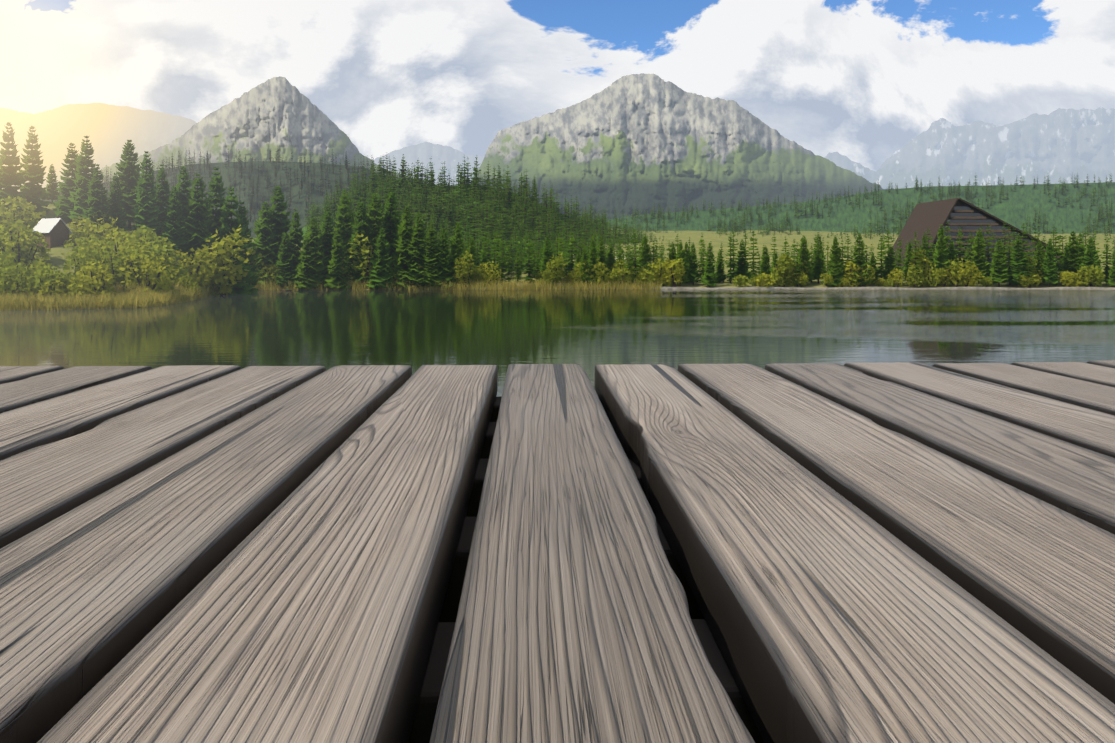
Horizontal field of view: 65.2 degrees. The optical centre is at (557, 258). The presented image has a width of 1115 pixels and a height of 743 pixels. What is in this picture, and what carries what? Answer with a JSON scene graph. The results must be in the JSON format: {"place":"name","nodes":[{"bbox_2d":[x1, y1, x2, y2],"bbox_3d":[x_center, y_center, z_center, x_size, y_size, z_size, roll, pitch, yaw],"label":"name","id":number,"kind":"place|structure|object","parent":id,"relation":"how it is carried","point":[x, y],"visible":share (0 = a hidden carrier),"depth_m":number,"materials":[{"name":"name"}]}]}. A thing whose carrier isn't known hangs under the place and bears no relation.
{"place":"outdoors","nodes":[
{"label":"outdoors","id":0,"kind":"place"},
{"bbox_2d":[0,103,195,191],"bbox_3d":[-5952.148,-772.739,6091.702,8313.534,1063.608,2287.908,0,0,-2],"label":"mountain","id":1,"kind":"structure","parent":0,"point":[110,130],"depth_m":6835.73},
{"bbox_2d":[0,122,258,294],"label":"spruces","id":2,"kind":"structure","parent":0,"point":[132,196],"depth_m":340.49,"materials":[{"name":"green plant"}]},
{"bbox_2d":[57,76,423,187],"bbox_3d":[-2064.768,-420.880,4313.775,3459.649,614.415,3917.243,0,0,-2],"label":"peak","id":3,"kind":"structure","parent":0,"point":[260,121],"depth_m":3273.14,"materials":[{"name":"grey stone"}]},
{"bbox_2d":[58,146,459,221],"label":"forest ridge","id":4,"kind":"structure","parent":0,"point":[251,201],"depth_m":1249.81,"materials":[{"name":"green plant"}]},
{"bbox_2d":[40,161,397,237],"bbox_3d":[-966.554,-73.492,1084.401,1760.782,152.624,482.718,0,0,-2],"label":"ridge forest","id":5,"kind":"object","parent":4,"relation":"on","point":[297,203],"visible":0.06,"depth_m":1250.18,"materials":[{"name":"green plant"}]},
{"bbox_2d":[374,141,484,184],"bbox_3d":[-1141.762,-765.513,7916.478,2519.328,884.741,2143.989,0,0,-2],"label":"mountain","id":6,"kind":"structure","parent":0,"point":[425,152],"depth_m":8660.78,"materials":[{"name":"grey stone"}]},
{"bbox_2d":[302,181,620,252],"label":"hill","id":7,"kind":"structure","parent":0,"point":[304,229],"depth_m":731.23,"materials":[{"name":"green plant"}]},
{"bbox_2d":[302,152,667,276],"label":"trees","id":8,"kind":"object","parent":7,"relation":"on","point":[586,227],"visible":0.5,"depth_m":680.57,"materials":[{"name":"green plant"}]},
{"bbox_2d":[0,289,1114,395],"bbox_3d":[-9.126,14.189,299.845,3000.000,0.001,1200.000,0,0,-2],"label":"lake water","id":9,"kind":"structure","parent":0,"point":[587,331],"depth_m":174.56,"materials":[{"name":"green liquid"}]},
{"bbox_2d":[0,360,1114,742],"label":"jetty","id":10,"kind":"object","parent":9,"relation":"in","point":[906,552],"visible":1,"depth_m":0.56,"materials":[{"name":"grey wood"}]},
{"bbox_2d":[0,0,1114,171],"label":"sky","id":11,"kind":"structure","parent":0,"point":[858,80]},
{"bbox_2d":[24,202,1114,292],"bbox_3d":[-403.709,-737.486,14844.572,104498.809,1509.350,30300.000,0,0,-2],"label":"ground","id":12,"kind":"structure","parent":0,"point":[58,258],"depth_m":643.08,"materials":[{"name":"green plant"}]},
{"bbox_2d":[0,278,662,309],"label":"reeds","id":13,"kind":"object","parent":12,"relation":"on","point":[133,297],"visible":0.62,"depth_m":274.52,"materials":[{"name":"green plant"}]},
{"bbox_2d":[193,225,1104,295],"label":"shore shrubs","id":14,"kind":"object","parent":12,"relation":"on","point":[667,276],"depth_m":404.48,"materials":[{"name":"green plant"}]},
{"bbox_2d":[251,186,1114,289],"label":"trees","id":15,"kind":"object","parent":12,"relation":"on","point":[320,259],"depth_m":407.99,"materials":[{"name":"green plant"}]},
{"bbox_2d":[651,287,1114,289],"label":"shoreline","id":16,"kind":"structure","parent":12,"relation":"on","point":[1048,288],"depth_m":401.45,"materials":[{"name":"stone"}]},
{"bbox_2d":[889,198,1063,271],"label":"a-frame hotel","id":17,"kind":"object","parent":12,"relation":"on","point":[966,217],"visible":0.52,"depth_m":477.33,"materials":[{"name":"brown wood"}]},
{"bbox_2d":[469,73,887,220],"bbox_3d":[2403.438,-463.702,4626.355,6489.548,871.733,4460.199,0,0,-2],"label":"peak","id":18,"kind":"object","parent":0,"point":[641,143],"visible":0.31,"depth_m":3627.63,"materials":[{"name":"grey stone"}]},
{"bbox_2d":[583,172,1114,240],"bbox_3d":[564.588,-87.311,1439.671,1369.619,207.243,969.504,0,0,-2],"label":"forest hill","id":19,"kind":"structure","parent":0,"point":[1109,215],"depth_m":1677.19,"materials":[{"name":"green plant"}]},
{"bbox_2d":[825,107,1114,188],"bbox_3d":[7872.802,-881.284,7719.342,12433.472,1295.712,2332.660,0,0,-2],"label":"mountain range","id":20,"kind":"structure","parent":0,"point":[1055,146],"depth_m":8134.84,"materials":[{"name":"grey stone"}]},
{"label":"bank","id":21,"kind":"structure","parent":0,"visible":0},
{"bbox_2d":[33,216,72,247],"bbox_3d":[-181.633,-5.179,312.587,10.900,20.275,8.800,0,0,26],"label":"log cabin","id":22,"kind":"object","parent":21,"relation":"on","point":[56,232],"visible":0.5,"depth_m":310.15,"materials":[{"name":"wood"}]},
{"bbox_2d":[0,196,217,300],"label":"bushes","id":23,"kind":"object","parent":21,"relation":"on","point":[126,258],"depth_m":283.09,"materials":[{"name":"green plant"}]}
]}

